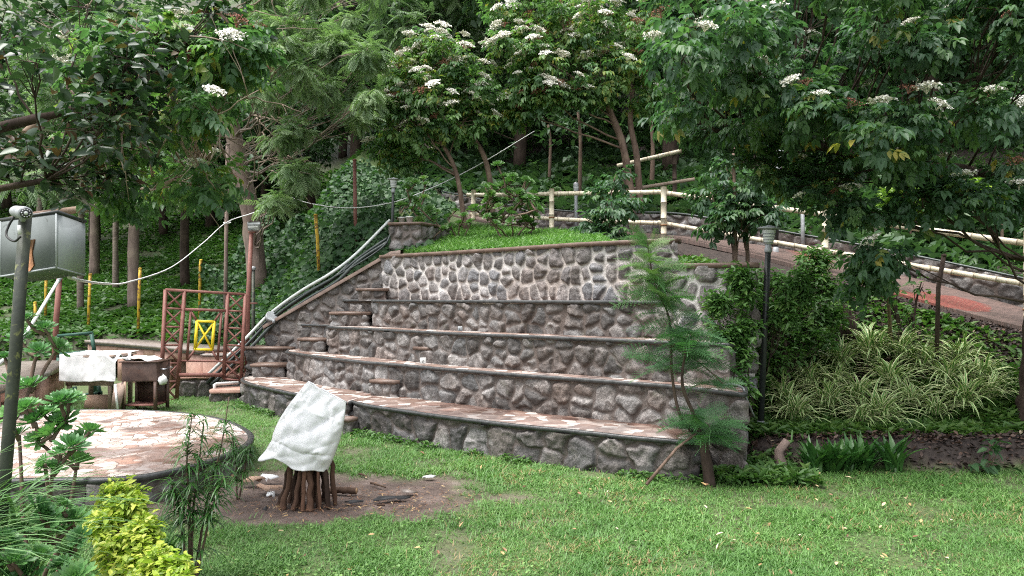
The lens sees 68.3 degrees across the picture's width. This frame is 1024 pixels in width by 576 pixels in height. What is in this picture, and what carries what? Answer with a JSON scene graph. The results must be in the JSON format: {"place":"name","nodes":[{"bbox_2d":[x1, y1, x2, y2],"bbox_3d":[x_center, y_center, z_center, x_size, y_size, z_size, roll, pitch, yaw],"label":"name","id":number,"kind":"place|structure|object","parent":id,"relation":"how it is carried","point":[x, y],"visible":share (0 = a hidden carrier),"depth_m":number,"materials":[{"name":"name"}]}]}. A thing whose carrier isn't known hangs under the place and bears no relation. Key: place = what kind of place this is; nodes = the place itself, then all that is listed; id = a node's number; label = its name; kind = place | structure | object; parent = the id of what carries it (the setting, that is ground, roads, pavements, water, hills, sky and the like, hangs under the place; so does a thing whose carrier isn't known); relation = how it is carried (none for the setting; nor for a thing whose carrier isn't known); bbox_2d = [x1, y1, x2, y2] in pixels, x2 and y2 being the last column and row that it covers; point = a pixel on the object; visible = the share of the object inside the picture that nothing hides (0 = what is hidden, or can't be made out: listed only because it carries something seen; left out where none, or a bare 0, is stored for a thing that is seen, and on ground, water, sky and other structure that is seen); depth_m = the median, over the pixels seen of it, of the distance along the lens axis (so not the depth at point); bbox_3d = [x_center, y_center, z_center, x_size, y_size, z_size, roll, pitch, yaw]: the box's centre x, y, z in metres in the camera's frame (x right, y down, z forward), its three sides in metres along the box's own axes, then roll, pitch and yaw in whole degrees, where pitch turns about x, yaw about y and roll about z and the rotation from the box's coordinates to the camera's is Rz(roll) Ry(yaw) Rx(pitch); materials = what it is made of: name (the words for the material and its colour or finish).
{"place":"outdoors","nodes":[
{"label":"outdoors","id":0,"kind":"place"},
{"bbox_2d":[0,0,1023,575],"bbox_3d":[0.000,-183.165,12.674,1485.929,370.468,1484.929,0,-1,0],"label":"ground","id":1,"kind":"structure","parent":0,"point":[432,496],"depth_m":7.21,"materials":[{"name":"plant"}]},
{"bbox_2d":[0,217,31,574],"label":"cabinet pole","id":2,"kind":"object","parent":1,"relation":"on","point":[15,345],"visible":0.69,"depth_m":3.91,"materials":[{"name":"metal"}]},
{"bbox_2d":[0,210,86,281],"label":"metal cabinet","id":3,"kind":"object","parent":2,"relation":"attached to","point":[57,246],"visible":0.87,"depth_m":4.17,"materials":[{"name":"metal"}]},
{"bbox_2d":[0,360,64,419],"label":"counter","id":4,"kind":"object","parent":1,"relation":"on","point":[51,383],"visible":0.28,"depth_m":12.29,"materials":[{"name":"beige stone"}]},
{"bbox_2d":[0,16,79,208],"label":"forest tree","id":5,"kind":"object","parent":1,"relation":"on","point":[5,203],"visible":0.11,"depth_m":35.62,"materials":[{"name":"green plant"}]},
{"bbox_2d":[0,493,97,575],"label":"succulent shrub","id":6,"kind":"object","parent":1,"relation":"on","point":[19,568],"visible":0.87,"depth_m":3.75,"materials":[{"name":"green plant"}]},
{"bbox_2d":[0,43,99,274],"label":"hillside tree","id":7,"kind":"object","parent":1,"relation":"on","point":[94,253],"visible":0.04,"depth_m":26.88,"materials":[{"name":"green plant"}]},
{"bbox_2d":[0,312,106,575],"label":"succulent shrub","id":8,"kind":"object","parent":1,"relation":"on","point":[60,417],"visible":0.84,"depth_m":4.97,"materials":[{"name":"green plant"}]},
{"bbox_2d":[0,0,157,240],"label":"forest tree","id":9,"kind":"object","parent":1,"relation":"on","point":[53,13],"visible":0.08,"depth_m":30.30,"materials":[{"name":"green plant"}]},
{"bbox_2d":[0,434,161,575],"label":"reed clump","id":10,"kind":"object","parent":1,"relation":"on","point":[14,520],"visible":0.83,"depth_m":3.78,"materials":[{"name":"plant"}]},
{"bbox_2d":[0,35,167,308],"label":"hillside tree","id":11,"kind":"object","parent":1,"relation":"on","point":[42,104],"visible":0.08,"depth_m":20.77,"materials":[{"name":"green plant"}]},
{"bbox_2d":[65,352,136,408],"bbox_3d":[-7.054,1.599,12.952,0.836,0.950,0.800,0,-1,0],"label":"table","id":12,"kind":"object","parent":1,"relation":"on","point":[91,385],"visible":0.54,"depth_m":12.60,"materials":[{"name":"wood"}]},
{"bbox_2d":[59,350,138,381],"bbox_3d":[-7.044,1.333,12.922,0.918,0.473,0.847,0,-1,0],"label":"white sheet","id":13,"kind":"object","parent":12,"relation":"on","point":[94,366],"visible":0.98,"depth_m":12.54,"materials":[{"name":"fabric"}]},
{"bbox_2d":[45,0,200,288],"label":"hillside tree","id":14,"kind":"object","parent":1,"relation":"on","point":[115,269],"visible":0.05,"depth_m":24.32,"materials":[{"name":"green plant"}]},
{"bbox_2d":[0,409,253,506],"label":"round stage","id":15,"kind":"object","parent":1,"relation":"on","point":[138,443],"visible":0.48,"depth_m":8.12,"materials":[{"name":"stone"}]},
{"bbox_2d":[0,0,276,308],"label":"hillside tree","id":16,"kind":"object","parent":1,"relation":"on","point":[133,258],"visible":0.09,"depth_m":21.40,"materials":[{"name":"green plant"}]},
{"bbox_2d":[0,0,278,216],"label":"broadleaf tree","id":17,"kind":"object","parent":1,"relation":"on","point":[97,104],"visible":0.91,"depth_m":5.48,"materials":[{"name":"green plant"}]},
{"bbox_2d":[82,475,201,575],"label":"golden shrub","id":18,"kind":"object","parent":1,"relation":"on","point":[137,549],"visible":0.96,"depth_m":4.24,"materials":[{"name":"yellow plant"}]},
{"bbox_2d":[119,359,172,409],"bbox_3d":[-6.137,1.644,12.731,0.702,0.855,0.560,0,-1,0],"label":"grill","id":19,"kind":"object","parent":1,"relation":"on","point":[144,376],"visible":0.9,"depth_m":12.52,"materials":[{"name":"brown metal"}]},
{"bbox_2d":[0,0,317,232],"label":"elder tree","id":20,"kind":"object","parent":1,"relation":"on","point":[220,78],"visible":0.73,"depth_m":6.09,"materials":[{"name":"green plant"}]},
{"bbox_2d":[84,338,239,388],"bbox_3d":[-7.814,1.683,16.661,5.361,0.930,0.930,-1,-1,38],"label":"counter","id":21,"kind":"object","parent":1,"relation":"on","point":[149,347],"visible":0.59,"depth_m":16.39,"materials":[{"name":"stone"}]},
{"bbox_2d":[130,20,230,285],"bbox_3d":[-10.713,-4.323,23.880,5.593,8.763,6.227,0,-1,-23],"label":"hillside tree","id":22,"kind":"object","parent":1,"relation":"on","point":[184,253],"visible":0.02,"depth_m":23.91,"materials":[{"name":"green plant"}]},
{"bbox_2d":[124,0,249,234],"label":"forest tree","id":23,"kind":"object","parent":1,"relation":"on","point":[162,229],"visible":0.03,"depth_m":32.22,"materials":[{"name":"green plant"}]},
{"bbox_2d":[0,132,375,369],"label":"hillside cover","id":24,"kind":"object","parent":1,"relation":"on","point":[151,303],"visible":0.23,"depth_m":24.25,"materials":[{"name":"green plant"}]},
{"bbox_2d":[147,398,246,575],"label":"whorled plant","id":25,"kind":"object","parent":1,"relation":"on","point":[204,514],"visible":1,"depth_m":4.85,"materials":[{"name":"green plant"}]},
{"bbox_2d":[160,288,246,399],"bbox_3d":[-5.763,1.048,14.114,1.535,2.082,0.075,0,-1,-18],"label":"lattice frame","id":26,"kind":"object","parent":1,"relation":"on","point":[227,311],"visible":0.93,"depth_m":14.09,"materials":[{"name":"red paint"}]},
{"bbox_2d":[179,373,244,396],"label":"wall","id":27,"kind":"structure","parent":1,"relation":"on","point":[196,386],"depth_m":14.36,"materials":[{"name":"grey stone"}]},
{"bbox_2d":[177,5,293,227],"bbox_3d":[-13.033,-7.343,32.398,7.652,9.705,8.789,0,-1,-20],"label":"forest tree","id":28,"kind":"object","parent":1,"relation":"on","point":[209,220],"visible":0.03,"depth_m":32.63,"materials":[{"name":"green plant"}]},
{"bbox_2d":[213,435,266,499],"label":"whorled plant","id":29,"kind":"object","parent":1,"relation":"on","point":[245,452],"visible":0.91,"depth_m":7.12,"materials":[{"name":"green plant"}]},
{"bbox_2d":[244,222,260,371],"bbox_3d":[-5.113,0.411,14.844,0.339,3.432,0.209,0,-1,0],"label":"floodlight pole","id":30,"kind":"object","parent":1,"relation":"on","point":[253,225],"visible":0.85,"depth_m":14.87,"materials":[{"name":"red paint"}]},
{"bbox_2d":[244,345,294,375],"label":"wall","id":31,"kind":"structure","parent":1,"relation":"on","point":[258,353],"depth_m":14.47,"materials":[{"name":"grey stone"}]},
{"bbox_2d":[166,0,398,291],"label":"silky oak","id":32,"kind":"object","parent":1,"relation":"on","point":[332,89],"visible":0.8,"depth_m":14.98,"materials":[{"name":"green plant"}]},
{"bbox_2d":[201,0,365,210],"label":"forest tree","id":33,"kind":"object","parent":1,"relation":"on","point":[311,199],"visible":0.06,"depth_m":29.48,"materials":[{"name":"green plant"}]},
{"bbox_2d":[222,66,345,218],"bbox_3d":[-9.970,-6.195,31.168,6.572,8.006,6.352,0,-1,-3],"label":"forest tree","id":34,"kind":"object","parent":1,"relation":"on","point":[319,151],"visible":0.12,"depth_m":30.74,"materials":[{"name":"green plant"}]},
{"bbox_2d":[184,158,456,369],"bbox_3d":[-4.598,-0.909,18.008,6.304,5.679,7.250,0,-1,0],"label":"creeper","id":35,"kind":"object","parent":1,"relation":"on","point":[337,249],"visible":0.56,"depth_m":18.05,"materials":[{"name":"green plant"}]},
{"bbox_2d":[322,469,330,509],"bbox_3d":[-1.703,1.612,6.881,0.066,0.789,0.160,1,-1,-45],"label":"firewood log","id":36,"kind":"object","parent":1,"relation":"on","point":[325,473],"visible":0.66,"depth_m":6.85,"materials":[{"name":"brown wood"}]},
{"bbox_2d":[258,381,345,471],"bbox_3d":[-1.918,1.269,6.943,0.774,0.826,0.452,0,-1,0],"label":"sack","id":37,"kind":"object","parent":36,"relation":"on","point":[307,433],"visible":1,"depth_m":6.83,"materials":[{"name":"fabric"}]},
{"bbox_2d":[262,250,402,348],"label":"side wall","id":38,"kind":"structure","parent":1,"relation":"on","point":[314,309],"depth_m":14.46,"materials":[{"name":"grey stone"}]},
{"bbox_2d":[208,219,390,372],"bbox_3d":[-4.131,0.154,14.752,3.468,3.096,0.521,0,-1,-7],"label":"pipe","id":39,"kind":"object","parent":38,"relation":"on","point":[252,331],"visible":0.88,"depth_m":14.75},
{"bbox_2d":[210,241,388,385],"bbox_3d":[-4.060,0.471,14.634,3.328,2.782,0.509,0,-1,-6],"label":"pipe","id":40,"kind":"object","parent":38,"relation":"on","point":[269,327],"visible":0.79,"depth_m":14.55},
{"bbox_2d":[154,477,514,523],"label":"dirt litter","id":41,"kind":"object","parent":1,"relation":"on","point":[399,505],"visible":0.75,"depth_m":6.92,"materials":[{"name":"brown soil"}]},
{"bbox_2d":[263,0,485,158],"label":"forest tree","id":42,"kind":"object","parent":1,"relation":"on","point":[355,142],"visible":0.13,"depth_m":24.00,"materials":[{"name":"green plant"}]},
{"bbox_2d":[388,222,450,250],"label":"wall end","id":43,"kind":"structure","parent":1,"relation":"on","point":[408,234],"depth_m":14.57,"materials":[{"name":"grey stone"}]},
{"bbox_2d":[328,0,513,155],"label":"silky oak","id":44,"kind":"object","parent":1,"relation":"on","point":[448,13],"visible":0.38,"depth_m":22.12,"materials":[{"name":"green plant"}]},
{"bbox_2d":[394,175,447,238],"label":"succulent shrub","id":45,"kind":"object","parent":1,"relation":"on","point":[419,217],"visible":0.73,"depth_m":15.00,"materials":[{"name":"green plant"}]},
{"bbox_2d":[360,20,503,229],"bbox_3d":[-1.697,-3.474,16.451,3.266,4.596,2.887,0,-1,0],"label":"elder tree","id":46,"kind":"object","parent":1,"relation":"on","point":[471,101],"visible":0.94,"depth_m":16.14,"materials":[{"name":"green plant"}]},
{"bbox_2d":[239,372,700,480],"bbox_3d":[-1.769,1.846,11.225,10.144,0.476,2.054,-1,-1,43],"label":"stone bench","id":47,"kind":"object","parent":1,"relation":"on","point":[536,437],"visible":0.69,"depth_m":8.97,"materials":[{"name":"stone"}]},
{"bbox_2d":[250,288,388,376],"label":"stone stairs","id":48,"kind":"structure","parent":47,"relation":"on","point":[315,344],"depth_m":13.76,"materials":[{"name":"stone"}]},
{"bbox_2d":[466,160,544,236],"bbox_3d":[-0.135,-1.604,14.167,1.486,1.485,1.568,0,-1,0],"label":"succulent shrub","id":49,"kind":"object","parent":1,"relation":"on","point":[522,197],"visible":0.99,"depth_m":14.10,"materials":[{"name":"green plant"}]},
{"bbox_2d":[403,222,622,252],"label":"mound grass","id":50,"kind":"structure","parent":1,"relation":"on","point":[488,236],"depth_m":13.82,"materials":[{"name":"plant"}]},
{"bbox_2d":[285,349,749,471],"bbox_3d":[-0.981,1.538,11.286,9.731,1.032,1.499,-1,-1,42],"label":"stone bench","id":51,"kind":"object","parent":1,"relation":"on","point":[625,400],"visible":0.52,"depth_m":9.73,"materials":[{"name":"grey stone"}]},
{"bbox_2d":[301,324,736,385],"bbox_3d":[-0.759,1.030,11.710,9.180,0.918,1.267,-1,-1,40],"label":"stone bench","id":52,"kind":"object","parent":51,"relation":"on","point":[599,356],"visible":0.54,"depth_m":10.31,"materials":[{"name":"grey stone"}]},
{"bbox_2d":[343,299,677,338],"bbox_3d":[-0.593,0.461,12.100,7.610,0.545,1.089,-1,-1,43],"label":"stone bench","id":53,"kind":"object","parent":52,"relation":"on","point":[584,317],"visible":0.75,"depth_m":10.88,"materials":[{"name":"stone"}]},
{"bbox_2d":[379,238,681,300],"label":"retaining wall","id":54,"kind":"structure","parent":53,"relation":"on","point":[577,271],"depth_m":11.56,"materials":[{"name":"stone"}]},
{"bbox_2d":[230,398,827,487],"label":"weeds","id":55,"kind":"object","parent":1,"relation":"on","point":[765,468],"visible":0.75,"depth_m":7.83,"materials":[{"name":"green plant"}]},
{"bbox_2d":[403,0,663,167],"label":"forest tree","id":56,"kind":"object","parent":1,"relation":"on","point":[519,158],"visible":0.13,"depth_m":23.00,"materials":[{"name":"green plant"}]},
{"bbox_2d":[508,88,578,179],"bbox_3d":[1.272,-4.065,20.765,1.688,2.456,2.769,1,-1,-44],"label":"sapling","id":57,"kind":"object","parent":1,"relation":"on","point":[548,131],"visible":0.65,"depth_m":21.02,"materials":[{"name":"green plant"}]},
{"bbox_2d":[476,0,670,231],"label":"elder tree","id":58,"kind":"object","parent":1,"relation":"on","point":[539,85],"visible":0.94,"depth_m":16.14,"materials":[{"name":"green plant"}]},
{"bbox_2d":[534,55,622,190],"bbox_3d":[1.640,-3.892,19.100,2.441,3.626,1.934,0,-1,0],"label":"sapling","id":59,"kind":"object","parent":1,"relation":"on","point":[578,125],"visible":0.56,"depth_m":19.01,"materials":[{"name":"green plant"}]},
{"bbox_2d":[568,164,651,239],"bbox_3d":[1.782,-1.427,13.496,1.268,1.650,1.508,-1,-1,39],"label":"young elder","id":60,"kind":"object","parent":1,"relation":"on","point":[611,211],"visible":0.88,"depth_m":13.34,"materials":[{"name":"green plant"}]},
{"bbox_2d":[609,224,750,486],"bbox_3d":[1.733,0.674,7.710,1.231,2.712,1.256,1,-1,-37],"label":"feathery sapling","id":61,"kind":"object","parent":1,"relation":"on","point":[694,422],"visible":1,"depth_m":7.64,"materials":[{"name":"green plant"}]},
{"bbox_2d":[360,2,1023,276],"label":"undergrowth","id":62,"kind":"object","parent":1,"relation":"on","point":[472,159],"visible":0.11,"depth_m":20.54,"materials":[{"name":"green plant"}]},
{"bbox_2d":[659,262,761,396],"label":"retaining wall","id":63,"kind":"structure","parent":1,"relation":"on","point":[708,279],"depth_m":9.21,"materials":[{"name":"stone"}]},
{"bbox_2d":[695,287,756,378],"bbox_3d":[2.498,0.989,8.796,0.727,2.012,0.600,0,-1,0],"label":"trailing shrub","id":64,"kind":"object","parent":1,"relation":"on","point":[709,325],"visible":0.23,"depth_m":8.78,"materials":[{"name":"green plant"}]},
{"bbox_2d":[595,0,858,170],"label":"forest tree","id":65,"kind":"object","parent":1,"relation":"on","point":[668,147],"visible":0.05,"depth_m":20.39,"materials":[{"name":"green plant"}]},
{"bbox_2d":[441,191,1022,306],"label":"path wall","id":66,"kind":"structure","parent":1,"relation":"on","point":[978,286],"depth_m":14.25,"materials":[{"name":"stone"}]},
{"bbox_2d":[680,148,791,261],"bbox_3d":[3.724,-1.021,12.390,1.826,2.553,1.254,0,-1,0],"label":"young elder","id":67,"kind":"object","parent":1,"relation":"on","point":[747,217],"visible":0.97,"depth_m":12.27,"materials":[{"name":"green plant"}]},
{"bbox_2d":[466,186,1023,318],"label":"bamboo fence","id":68,"kind":"object","parent":1,"relation":"on","point":[664,192],"visible":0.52,"depth_m":14.46,"materials":[{"name":"wood"}]},
{"bbox_2d":[757,225,780,422],"bbox_3d":[3.103,0.580,9.145,0.309,2.688,0.277,0,-1,0],"label":"lamp post","id":69,"kind":"object","parent":1,"relation":"on","point":[768,232],"visible":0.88,"depth_m":9.14,"materials":[{"name":"metal"}]},
{"bbox_2d":[699,244,852,416],"bbox_3d":[3.324,0.573,9.979,1.814,2.445,3.786,0,-1,36],"label":"leafy shrub","id":70,"kind":"object","parent":1,"relation":"on","point":[801,289],"visible":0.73,"depth_m":9.70,"materials":[{"name":"green plant"}]},
{"bbox_2d":[757,369,818,406],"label":"spider plant","id":71,"kind":"object","parent":1,"relation":"on","point":[778,386],"visible":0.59,"depth_m":9.81,"materials":[{"name":"green plant"}]},
{"bbox_2d":[757,380,836,422],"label":"spider plant","id":72,"kind":"object","parent":1,"relation":"on","point":[797,405],"visible":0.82,"depth_m":9.36,"materials":[{"name":"green plant"}]},
{"bbox_2d":[793,435,846,473],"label":"lance leaf plant","id":73,"kind":"object","parent":1,"relation":"on","point":[808,453],"visible":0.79,"depth_m":8.12,"materials":[{"name":"plant"}]},
{"bbox_2d":[790,352,853,389],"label":"spider plant","id":74,"kind":"object","parent":1,"relation":"on","point":[810,374],"visible":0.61,"depth_m":10.08,"materials":[{"name":"green plant"}]},
{"bbox_2d":[795,436,862,472],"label":"lance leaf plant","id":75,"kind":"object","parent":1,"relation":"on","point":[836,459],"visible":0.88,"depth_m":8.10,"materials":[{"name":"plant"}]},
{"bbox_2d":[635,0,1023,420],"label":"elder tree","id":76,"kind":"object","parent":1,"relation":"on","point":[728,69],"visible":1,"depth_m":7.74,"materials":[{"name":"green plant"}]},
{"bbox_2d":[792,377,868,415],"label":"spider plant","id":77,"kind":"object","parent":1,"relation":"on","point":[827,390],"visible":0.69,"depth_m":9.58,"materials":[{"name":"green plant"}]},
{"bbox_2d":[811,331,877,372],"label":"spider plant","id":78,"kind":"object","parent":1,"relation":"on","point":[837,357],"visible":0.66,"depth_m":10.38,"materials":[{"name":"green plant"}]},
{"bbox_2d":[678,254,1023,447],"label":"bed weeds","id":79,"kind":"object","parent":1,"relation":"on","point":[965,423],"visible":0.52,"depth_m":9.44,"materials":[{"name":"green plant"}]},
{"bbox_2d":[678,253,1023,471],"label":"leaf mulch","id":80,"kind":"object","parent":1,"relation":"on","point":[943,437],"visible":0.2,"depth_m":8.69,"materials":[{"name":"plant"}]},
{"bbox_2d":[832,432,881,470],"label":"lance leaf plant","id":81,"kind":"object","parent":1,"relation":"on","point":[855,463],"visible":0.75,"depth_m":8.17,"materials":[{"name":"plant"}]},
{"bbox_2d":[831,366,900,404],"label":"spider plant","id":82,"kind":"object","parent":1,"relation":"on","point":[851,389],"visible":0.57,"depth_m":9.65,"materials":[{"name":"green plant"}]},
{"bbox_2d":[833,243,899,341],"bbox_3d":[4.745,0.171,10.088,0.818,1.423,2.113,0,-1,25],"label":"elder seedling","id":83,"kind":"object","parent":1,"relation":"on","point":[875,286],"visible":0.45,"depth_m":9.48,"materials":[{"name":"green plant"}]},
{"bbox_2d":[852,432,893,470],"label":"lance leaf plant","id":84,"kind":"object","parent":1,"relation":"on","point":[871,452],"visible":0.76,"depth_m":8.24,"materials":[{"name":"plant"}]},
{"bbox_2d":[842,318,911,363],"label":"spider plant","id":85,"kind":"object","parent":1,"relation":"on","point":[868,338],"visible":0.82,"depth_m":10.48,"materials":[{"name":"green plant"}]},
{"bbox_2d":[832,377,933,425],"bbox_3d":[4.556,1.421,9.282,1.311,0.640,1.131,-1,-1,39],"label":"spider plant","id":86,"kind":"object","parent":1,"relation":"on","point":[887,405],"visible":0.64,"depth_m":9.25,"materials":[{"name":"green plant"}]},
{"bbox_2d":[846,347,928,389],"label":"spider plant","id":87,"kind":"object","parent":1,"relation":"on","point":[888,368],"visible":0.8,"depth_m":9.90,"materials":[{"name":"green plant"}]},
{"bbox_2d":[870,431,927,472],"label":"lance leaf plant","id":88,"kind":"object","parent":1,"relation":"on","point":[897,457],"visible":0.98,"depth_m":8.20,"materials":[{"name":"plant"}]},
{"bbox_2d":[785,1,1023,157],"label":"forest tree","id":89,"kind":"object","parent":1,"relation":"on","point":[964,65],"visible":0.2,"depth_m":18.96,"materials":[{"name":"green plant"}]},
{"bbox_2d":[877,277,935,344],"bbox_3d":[5.539,0.371,10.638,0.899,1.072,0.507,0,-1,-9],"label":"twiggy shrub","id":90,"kind":"object","parent":1,"relation":"on","point":[896,316],"visible":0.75,"depth_m":10.71,"materials":[{"name":"green plant"}]},
{"bbox_2d":[869,324,950,364],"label":"spider plant","id":91,"kind":"object","parent":1,"relation":"on","point":[902,342],"visible":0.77,"depth_m":10.40,"materials":[{"name":"green plant"}]},
{"bbox_2d":[879,375,947,409],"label":"spider plant","id":92,"kind":"object","parent":1,"relation":"on","point":[908,396],"visible":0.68,"depth_m":9.53,"materials":[{"name":"green plant"}]},
{"bbox_2d":[891,341,952,373],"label":"spider plant","id":93,"kind":"object","parent":1,"relation":"on","point":[921,360],"visible":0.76,"depth_m":10.19,"materials":[{"name":"green plant"}]},
{"bbox_2d":[934,254,946,369],"bbox_3d":[5.783,0.378,10.196,0.180,1.679,0.069,0,-1,0],"label":"wooden stake","id":94,"kind":"object","parent":1,"relation":"on","point":[937,303],"visible":0.89,"depth_m":10.18,"materials":[{"name":"brown wood"}]},
{"bbox_2d":[904,385,980,418],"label":"spider plant","id":95,"kind":"object","parent":1,"relation":"on","point":[937,409],"visible":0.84,"depth_m":9.31,"materials":[{"name":"green plant"}]},
{"bbox_2d":[911,350,985,384],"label":"spider plant","id":96,"kind":"object","parent":1,"relation":"on","point":[951,368],"visible":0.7,"depth_m":9.84,"materials":[{"name":"green plant"}]},
{"bbox_2d":[916,330,996,367],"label":"spider plant","id":97,"kind":"object","parent":1,"relation":"on","point":[962,349],"visible":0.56,"depth_m":10.22,"materials":[{"name":"green plant"}]},
{"bbox_2d":[920,363,1012,417],"bbox_3d":[5.652,1.243,9.436,1.098,0.622,1.273,0,-1,-1],"label":"spider plant","id":98,"kind":"object","parent":1,"relation":"on","point":[964,394],"visible":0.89,"depth_m":9.38,"materials":[{"name":"green plant"}]},
{"bbox_2d":[940,346,1019,383],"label":"spider plant","id":99,"kind":"object","parent":1,"relation":"on","point":[986,368],"visible":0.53,"depth_m":9.79,"materials":[{"name":"green plant"}]},
{"bbox_2d":[967,366,1018,398],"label":"spider plant","id":100,"kind":"object","parent":1,"relation":"on","point":[995,380],"visible":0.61,"depth_m":9.46,"materials":[{"name":"green plant"}]},
{"bbox_2d":[968,430,1022,475],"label":"young plant","id":101,"kind":"object","parent":1,"relation":"on","point":[991,467],"visible":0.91,"depth_m":8.10,"materials":[{"name":"green plant"}]},
{"bbox_2d":[3,395,1023,575],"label":"lawn grass","id":102,"kind":"structure","parent":0,"point":[620,555],"depth_m":6.16,"materials":[{"name":"green plant"}]},
{"bbox_2d":[449,214,1022,328],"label":"path","id":103,"kind":"structure","parent":0,"point":[978,307],"depth_m":12.22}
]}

